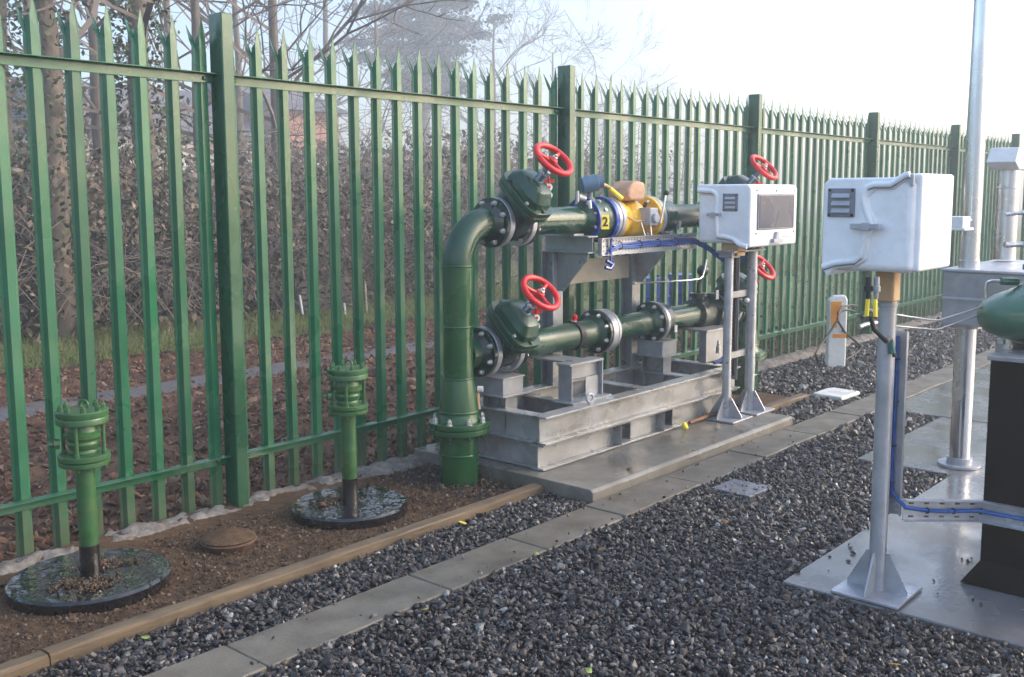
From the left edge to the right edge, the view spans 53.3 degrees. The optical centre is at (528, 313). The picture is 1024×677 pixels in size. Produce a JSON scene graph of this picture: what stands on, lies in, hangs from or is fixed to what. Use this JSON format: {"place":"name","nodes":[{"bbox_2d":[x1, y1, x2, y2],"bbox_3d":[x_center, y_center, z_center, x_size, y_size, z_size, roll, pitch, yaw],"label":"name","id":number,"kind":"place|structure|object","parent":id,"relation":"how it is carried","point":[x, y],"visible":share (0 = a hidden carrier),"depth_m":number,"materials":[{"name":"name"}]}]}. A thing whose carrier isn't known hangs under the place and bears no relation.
{"place":"outdoors","nodes":[
{"label":"outdoors","id":0,"kind":"place"},
{"bbox_2d":[0,272,874,421],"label":"garden path","id":1,"kind":"structure","parent":0,"point":[166,387],"depth_m":8.74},
{"bbox_2d":[0,266,940,561],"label":"leaf litter","id":2,"kind":"object","parent":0,"point":[140,456],"visible":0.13,"depth_m":7.42,"materials":[{"name":"brown plant"}]},
{"bbox_2d":[645,275,669,304],"bbox_3d":[1.467,-0.110,12.006,0.400,0.685,0.400,6,9,40],"label":"blue drum","id":3,"kind":"object","parent":2,"relation":"on","point":[648,290],"visible":0.15,"depth_m":11.82,"materials":[{"name":"plastic"}]},
{"bbox_2d":[668,273,691,306],"bbox_3d":[1.888,-0.169,12.499,0.400,0.685,0.400,6,9,40],"label":"blue drum","id":4,"kind":"object","parent":2,"relation":"on","point":[679,287],"visible":0.1,"depth_m":12.31,"materials":[{"name":"plastic"}]},
{"bbox_2d":[0,218,1021,372],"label":"grass verge","id":5,"kind":"object","parent":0,"point":[514,265],"depth_m":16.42,"materials":[{"name":"green plant"}]},
{"bbox_2d":[0,0,92,316],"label":"ivy tree","id":6,"kind":"object","parent":5,"relation":"on","point":[4,9],"visible":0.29,"depth_m":12.81,"materials":[{"name":"brown plant"}]},
{"bbox_2d":[0,0,120,342],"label":"ivy tree","id":7,"kind":"object","parent":5,"relation":"on","point":[55,123],"visible":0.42,"depth_m":10.98,"materials":[{"name":"brown plant"}]},
{"bbox_2d":[22,0,191,320],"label":"ivy tree","id":8,"kind":"object","parent":5,"relation":"on","point":[131,14],"visible":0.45,"depth_m":12.96,"materials":[{"name":"brown plant"}]},
{"bbox_2d":[7,0,299,138],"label":"bare tree","id":9,"kind":"object","parent":5,"relation":"on","point":[11,42],"visible":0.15,"depth_m":20.33,"materials":[{"name":"brown plant"}]},
{"bbox_2d":[7,0,351,284],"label":"bare tree","id":10,"kind":"object","parent":5,"relation":"on","point":[195,17],"visible":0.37,"depth_m":16.12,"materials":[{"name":"brown plant"}]},
{"bbox_2d":[7,0,381,97],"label":"bare tree","id":11,"kind":"object","parent":5,"relation":"on","point":[165,24],"visible":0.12,"depth_m":24.52,"materials":[{"name":"brown plant"}]},
{"bbox_2d":[86,0,370,292],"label":"bare tree","id":12,"kind":"object","parent":5,"relation":"on","point":[95,100],"visible":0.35,"depth_m":16.32,"materials":[{"name":"brown plant"}]},
{"bbox_2d":[0,148,516,351],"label":"thicket","id":13,"kind":"object","parent":5,"relation":"on","point":[98,196],"visible":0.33,"depth_m":13.14,"materials":[{"name":"brown plant"}]},
{"bbox_2d":[59,0,476,218],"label":"bare tree","id":14,"kind":"object","parent":5,"relation":"on","point":[273,37],"visible":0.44,"depth_m":19.51,"materials":[{"name":"brown plant"}]},
{"bbox_2d":[173,0,415,186],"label":"bare tree","id":15,"kind":"object","parent":5,"relation":"on","point":[236,33],"visible":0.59,"depth_m":29.65,"materials":[{"name":"brown plant"}]},
{"bbox_2d":[299,295,303,313],"bbox_3d":[-2.826,-0.110,12.669,0.026,0.244,0.064,6,9,40],"label":"stake","id":16,"kind":"object","parent":5,"relation":"on","point":[300,300],"visible":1,"depth_m":12.66,"materials":[{"name":"white plastic"}]},
{"bbox_2d":[170,0,473,109],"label":"bare tree","id":17,"kind":"object","parent":5,"relation":"on","point":[325,26],"visible":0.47,"depth_m":45.44,"materials":[{"name":"brown plant"}]},
{"bbox_2d":[294,277,351,316],"bbox_3d":[-2.718,-0.249,13.902,0.080,0.520,1.150,6,9,40],"label":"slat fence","id":18,"kind":"object","parent":5,"relation":"on","point":[303,284],"visible":0.29,"depth_m":13.74,"materials":[{"name":"brown wood"}]},
{"bbox_2d":[13,78,702,279],"bbox_3d":[-3.955,-3.144,24.127,12.327,3.932,20.147,6,9,40],"label":"thicket","id":19,"kind":"object","parent":5,"relation":"on","point":[242,160],"visible":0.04,"depth_m":22.91,"materials":[{"name":"brown plant"}]},
{"bbox_2d":[364,282,367,311],"bbox_3d":[-2.148,-0.217,13.461,0.026,0.408,0.047,6,9,40],"label":"stake","id":20,"kind":"object","parent":5,"relation":"on","point":[365,297],"visible":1,"depth_m":13.45,"materials":[{"name":"white wood"}]},
{"bbox_2d":[267,0,499,141],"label":"bare tree","id":21,"kind":"object","parent":5,"relation":"on","point":[376,41],"visible":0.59,"depth_m":38.50,"materials":[{"name":"brown plant"}]},
{"bbox_2d":[0,10,792,350],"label":"brushwood","id":22,"kind":"object","parent":5,"relation":"on","point":[276,290],"visible":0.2,"depth_m":14.02,"materials":[{"name":"brown plant"}]},
{"bbox_2d":[401,0,569,190],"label":"bare tree","id":23,"kind":"object","parent":5,"relation":"on","point":[511,55],"visible":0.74,"depth_m":58.36,"materials":[{"name":"grey plant"}]},
{"bbox_2d":[7,0,1023,209],"label":"sky","id":24,"kind":"structure","parent":0,"point":[908,61],"materials":[{"name":"white"}]},
{"bbox_2d":[14,316,1023,676],"bbox_3d":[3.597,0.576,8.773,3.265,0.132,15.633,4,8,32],"label":"gravel","id":25,"kind":"structure","parent":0,"point":[796,476],"depth_m":4.05,"materials":[{"name":"grey gravel"}]},
{"bbox_2d":[0,651,49,676],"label":"edging board","id":26,"kind":"object","parent":25,"relation":"on","point":[35,662],"visible":1,"depth_m":3.44,"materials":[{"name":"brown wood"}]},
{"bbox_2d":[0,472,477,661],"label":"soil strip","id":27,"kind":"object","parent":25,"relation":"on","point":[283,499],"visible":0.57,"depth_m":4.66,"materials":[{"name":"brown soil"}]},
{"bbox_2d":[5,399,171,616],"bbox_3d":[-1.808,0.741,4.168,0.630,0.794,0.630,6,9,40],"label":"standpipe","id":28,"kind":"object","parent":27,"relation":"on","point":[84,456],"visible":0.98,"depth_m":4.12,"materials":[{"name":"green metal"}]},
{"bbox_2d":[200,527,256,554],"bbox_3d":[-1.379,1.044,4.690,0.256,0.088,0.256,6,9,40],"label":"buried lid","id":29,"kind":"object","parent":27,"relation":"on","point":[222,540],"visible":0.95,"depth_m":4.62,"materials":[{"name":"metal"}]},
{"bbox_2d":[0,462,521,663],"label":"soil crumbs","id":30,"kind":"object","parent":27,"relation":"on","point":[70,618],"visible":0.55,"depth_m":4.59,"materials":[{"name":"brown soil"}]},
{"bbox_2d":[291,359,407,529],"bbox_3d":[-0.906,0.624,5.140,0.584,0.794,0.584,6,9,40],"label":"standpipe","id":31,"kind":"object","parent":27,"relation":"on","point":[375,507],"visible":1,"depth_m":5.08,"materials":[{"name":"green metal"}]},
{"bbox_2d":[429,197,510,487],"bbox_3d":[-0.353,0.167,5.719,0.340,1.624,0.455,6,9,40],"label":"riser pipe","id":32,"kind":"object","parent":27,"relation":"on","point":[459,425],"visible":1,"depth_m":5.62,"materials":[{"name":"metal"}]},
{"bbox_2d":[41,482,543,667],"bbox_3d":[-0.810,1.119,4.545,0.080,0.152,2.666,6,9,40],"label":"edging board","id":33,"kind":"object","parent":25,"relation":"on","point":[94,641],"visible":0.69,"depth_m":4.18,"materials":[{"name":"brown wood"}]},
{"bbox_2d":[0,311,941,574],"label":"concrete haunch","id":34,"kind":"object","parent":25,"relation":"on","point":[390,465],"visible":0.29,"depth_m":5.50,"materials":[{"name":"grey concrete"}]},
{"bbox_2d":[0,0,1020,556],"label":"palisade fence","id":35,"kind":"object","parent":34,"relation":"on","point":[566,110],"visible":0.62,"depth_m":5.57,"materials":[{"name":"metal"}]},
{"bbox_2d":[585,667,591,672],"bbox_3d":[0.202,1.195,3.411,0.027,0.008,0.024,-3,7,-20],"label":"fallen leaf","id":36,"kind":"object","parent":25,"relation":"on","point":[588,670],"visible":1,"depth_m":3.41,"materials":[{"name":"green plant"}]},
{"bbox_2d":[414,410,792,503],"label":"plinth","id":37,"kind":"structure","parent":25,"relation":"on","point":[593,478],"depth_m":5.96,"materials":[{"name":"concrete"}]},
{"bbox_2d":[476,231,740,471],"bbox_3d":[0.643,0.106,6.709,0.660,1.285,2.505,6,9,40],"label":"pipe skid","id":38,"kind":"object","parent":37,"relation":"on","point":[568,409],"visible":0.86,"depth_m":6.40,"materials":[{"name":"grey paint"}]},
{"bbox_2d":[523,199,698,245],"bbox_3d":[0.675,-0.642,6.845,0.285,0.285,2.243,6,9,40],"label":"pipe run","id":39,"kind":"object","parent":38,"relation":"on","point":[579,217],"visible":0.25,"depth_m":6.36,"materials":[{"name":"green paint"}]},
{"bbox_2d":[493,142,573,246],"bbox_3d":[-0.013,-0.670,5.787,0.591,0.591,0.261,6,9,40],"label":"gate valve","id":40,"kind":"object","parent":39,"relation":"attached to","point":[524,196],"visible":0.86,"depth_m":5.70,"materials":[{"name":"dark green paint"},{"name":"red paint"},{"name":"galvanised steel"}]},
{"bbox_2d":[569,181,668,241],"bbox_3d":[0.615,-0.668,6.710,0.380,0.409,0.783,6,9,40],"label":"flow meter","id":41,"kind":"object","parent":39,"relation":"attached to","point":[629,209],"visible":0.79,"depth_m":6.68,"materials":[{"name":"metal"}]},
{"bbox_2d":[575,174,614,208],"bbox_3d":[0.431,-0.776,6.468,0.156,0.218,0.418,6,9,40],"label":"pressure transmitter","id":42,"kind":"object","parent":41,"relation":"attached to","point":[589,185],"visible":0.99,"depth_m":6.38,"materials":[{"name":"blue metal"}]},
{"bbox_2d":[718,154,778,183],"bbox_3d":[1.584,-0.894,7.657,0.591,0.591,0.261,6,9,40],"label":"gate valve","id":43,"kind":"object","parent":39,"relation":"attached to","point":[753,179],"visible":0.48,"depth_m":7.56,"materials":[{"name":"metal"}]},
{"bbox_2d":[515,265,723,369],"bbox_3d":[0.640,-0.017,6.877,0.300,0.515,2.353,6,9,40],"label":"pipe run","id":44,"kind":"object","parent":38,"relation":"on","point":[595,331],"visible":0.85,"depth_m":6.84,"materials":[{"name":"dark green paint"},{"name":"galvanised steel"},{"name":"black rubber"}]},
{"bbox_2d":[480,274,560,375],"bbox_3d":[-0.084,0.067,5.790,0.591,0.591,0.261,6,9,40],"label":"gate valve","id":45,"kind":"object","parent":44,"relation":"attached to","point":[511,327],"visible":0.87,"depth_m":5.70,"materials":[{"name":"metal"}]},
{"bbox_2d":[711,255,775,321],"bbox_3d":[1.585,-0.167,7.744,0.591,0.591,0.261,6,9,40],"label":"gate valve","id":46,"kind":"object","parent":44,"relation":"attached to","point":[762,272],"visible":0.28,"depth_m":7.64,"materials":[{"name":"metal"}]},
{"bbox_2d":[631,259,706,283],"bbox_3d":[0.991,-0.282,7.046,0.020,0.143,0.906,6,9,42],"label":"impulse tube","id":47,"kind":"object","parent":38,"relation":"attached to","point":[702,276],"visible":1,"depth_m":7.08,"materials":[{"name":"silver metal"}]},
{"bbox_2d":[598,233,747,270],"bbox_3d":[0.923,-0.417,6.810,1.404,0.238,0.274,-5,9,-38],"label":"cable tray","id":48,"kind":"object","parent":38,"relation":"attached to","point":[611,246],"visible":0.97,"depth_m":6.71,"materials":[{"name":"metal"}]},
{"bbox_2d":[682,422,687,428],"bbox_3d":[1.028,0.737,6.689,0.046,0.052,0.052,6,9,40],"label":"plastic cap","id":49,"kind":"object","parent":37,"relation":"on","point":[685,425],"visible":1,"depth_m":6.67,"materials":[{"name":"yellow plastic"}]},
{"bbox_2d":[688,403,738,423],"bbox_3d":[1.280,0.690,7.018,0.030,0.031,0.681,5,9,38],"label":"rusty bar","id":50,"kind":"object","parent":37,"relation":"on","point":[703,417],"visible":0.68,"depth_m":6.88,"materials":[{"name":"brown metal"}]},
{"bbox_2d":[704,247,774,423],"bbox_3d":[1.461,0.121,7.059,0.270,1.174,0.600,6,9,40],"label":"cabinet stand","id":51,"kind":"object","parent":37,"relation":"on","point":[729,411],"visible":0.92,"depth_m":7.07,"materials":[{"name":"metal"}]},
{"bbox_2d":[697,184,796,255],"bbox_3d":[1.516,-0.649,7.034,0.440,0.480,0.708,6,9,40],"label":"instrument cabinet","id":52,"kind":"object","parent":51,"relation":"on","point":[738,217],"visible":0.99,"depth_m":6.81,"materials":[{"name":"grey plastic"}]},
{"bbox_2d":[711,479,771,498],"bbox_3d":[1.164,0.960,5.571,0.245,0.022,0.250,6,9,40],"label":"access plate","id":53,"kind":"object","parent":25,"relation":"on","point":[737,486],"visible":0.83,"depth_m":5.56,"materials":[{"name":"grey metal"}]},
{"bbox_2d":[732,392,787,404],"bbox_3d":[1.659,0.686,7.843,0.480,0.014,0.900,6,9,40],"label":"soil patch","id":54,"kind":"object","parent":25,"relation":"on","point":[766,398],"visible":0.16,"depth_m":8.04,"materials":[{"name":"brown soil"}]},
{"bbox_2d":[732,255,765,393],"bbox_3d":[1.705,-0.122,8.130,0.340,1.624,0.458,6,9,40],"label":"riser pipe","id":55,"kind":"object","parent":54,"relation":"on","point":[760,354],"visible":0.16,"depth_m":8.13,"materials":[{"name":"metal"}]},
{"bbox_2d":[763,393,808,412],"bbox_3d":[1.867,0.744,7.678,0.080,0.152,0.930,6,9,40],"label":"edging board","id":56,"kind":"object","parent":25,"relation":"on","point":[786,402],"visible":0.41,"depth_m":7.75,"materials":[{"name":"brown wood"}]},
{"bbox_2d":[813,388,859,399],"bbox_3d":[2.449,0.641,8.107,0.260,0.034,0.348,6,9,40],"label":"white cover","id":57,"kind":"object","parent":25,"relation":"on","point":[837,393],"visible":0.99,"depth_m":8.04,"materials":[{"name":"plastic"}]},
{"bbox_2d":[814,295,860,366],"bbox_3d":[2.779,0.196,9.365,0.183,0.719,1.012,6,9,40],"label":"marker post","id":58,"kind":"object","parent":25,"relation":"on","point":[836,332],"visible":0.84,"depth_m":9.41,"materials":[{"name":"white plastic"}]},
{"bbox_2d":[857,308,878,328],"bbox_3d":[3.240,0.140,9.453,0.104,0.750,0.842,5,9,37],"label":"conduit post","id":59,"kind":"object","parent":25,"relation":"on","point":[864,324],"visible":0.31,"depth_m":9.17,"materials":[{"name":"grey plastic"}]},
{"bbox_2d":[782,364,1023,653],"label":"concrete apron","id":60,"kind":"object","parent":25,"relation":"on","point":[923,555],"visible":0.53,"depth_m":4.56,"materials":[{"name":"grey concrete"}]},
{"bbox_2d":[830,272,921,609],"bbox_3d":[1.307,0.491,3.889,0.314,1.302,0.620,6,9,40],"label":"cabinet stand","id":61,"kind":"object","parent":60,"relation":"on","point":[874,577],"visible":0.86,"depth_m":4.02,"materials":[{"name":"metal"}]},
{"bbox_2d":[821,171,953,316],"bbox_3d":[1.294,-0.273,3.788,0.357,0.502,0.600,6,9,40],"label":"instrument cabinet","id":62,"kind":"object","parent":61,"relation":"on","point":[901,223],"visible":1,"depth_m":3.72,"materials":[{"name":"grey plastic"}]},
{"bbox_2d":[889,331,1023,530],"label":"cable tray","id":63,"kind":"object","parent":61,"relation":"attached to","point":[966,510],"visible":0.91,"depth_m":4.06,"materials":[{"name":"galvanised steel"},{"name":"blue plastic"}]},
{"bbox_2d":[937,0,990,469],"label":"vent stack","id":64,"kind":"object","parent":60,"relation":"on","point":[967,223],"visible":0.91,"depth_m":5.81,"materials":[{"name":"silver metal"}]},
{"bbox_2d":[960,347,1023,596],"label":"pedestal","id":65,"kind":"object","parent":60,"relation":"on","point":[999,566],"visible":0.92,"depth_m":4.09,"materials":[{"name":"black paint"}]},
{"bbox_2d":[976,210,1023,349],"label":"green vessel","id":66,"kind":"object","parent":65,"relation":"on","point":[1001,316],"visible":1,"depth_m":4.20,"materials":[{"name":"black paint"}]},
{"bbox_2d":[896,314,978,329],"bbox_3d":[1.691,0.038,4.208,0.501,0.066,0.018,-3,7,-24],"label":"impulse tube","id":67,"kind":"object","parent":66,"relation":"attached to","point":[937,328],"visible":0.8,"depth_m":4.21,"materials":[{"name":"silver metal"}]},
{"bbox_2d":[897,306,981,320],"bbox_3d":[1.690,0.005,4.205,0.501,0.056,0.018,-3,7,-24],"label":"impulse tube","id":68,"kind":"object","parent":66,"relation":"attached to","point":[938,319],"visible":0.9,"depth_m":4.21,"materials":[{"name":"silver metal"}]},
{"bbox_2d":[1020,188,1023,259],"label":"palisade fence","id":69,"kind":"object","parent":25,"relation":"on","point":[1022,248],"visible":0.39,"depth_m":15.50,"materials":[{"name":"metal"}]},
{"bbox_2d":[143,341,1011,676],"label":"path","id":70,"kind":"structure","parent":0,"point":[263,651],"depth_m":4.48,"materials":[{"name":"concrete"}]},
{"bbox_2d":[464,207,1021,221],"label":"ground","id":71,"kind":"structure","parent":0,"point":[1019,218],"depth_m":80.24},
{"bbox_2d":[10,76,347,229],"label":"house","id":72,"kind":"structure","parent":71,"relation":"on","point":[246,106],"depth_m":37.23,"materials":[{"name":"pink brick"}]},
{"bbox_2d":[336,0,519,185],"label":"conifer","id":73,"kind":"object","parent":71,"relation":"on","point":[364,8],"visible":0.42,"depth_m":68.90,"materials":[{"name":"grey plant"}]},
{"bbox_2d":[340,145,681,206],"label":"hedge","id":74,"kind":"object","parent":71,"relation":"on","point":[659,186],"visible":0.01,"depth_m":101.71,"materials":[{"name":"brown plant"}]},
{"bbox_2d":[477,0,628,145],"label":"bare tree","id":75,"kind":"object","parent":71,"relation":"on","point":[552,62],"visible":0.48,"depth_m":68.53,"materials":[{"name":"brown plant"}]},
{"bbox_2d":[559,9,684,181],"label":"bare tree","id":76,"kind":"object","parent":71,"relation":"on","point":[585,52],"visible":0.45,"depth_m":77.66,"materials":[{"name":"brown plant"}]},
{"bbox_2d":[638,81,725,203],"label":"bare tree","id":77,"kind":"object","parent":71,"relation":"on","point":[682,168],"visible":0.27,"depth_m":115.41,"materials":[{"name":"brown plant"}]},
{"bbox_2d":[574,247,1019,333],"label":"field","id":78,"kind":"structure","parent":0,"point":[586,305],"depth_m":15.88,"materials":[{"name":"green plant"}]},
{"bbox_2d":[941,260,1023,351],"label":"steel housing","id":79,"kind":"object","parent":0,"point":[963,289],"visible":0.51,"depth_m":5.76,"materials":[{"name":"grey metal"}]},
{"bbox_2d":[987,147,1023,259],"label":"vent pipe","id":80,"kind":"object","parent":79,"relation":"on","point":[1007,163],"visible":1,"depth_m":6.31,"materials":[{"name":"silver metal"}]}
]}

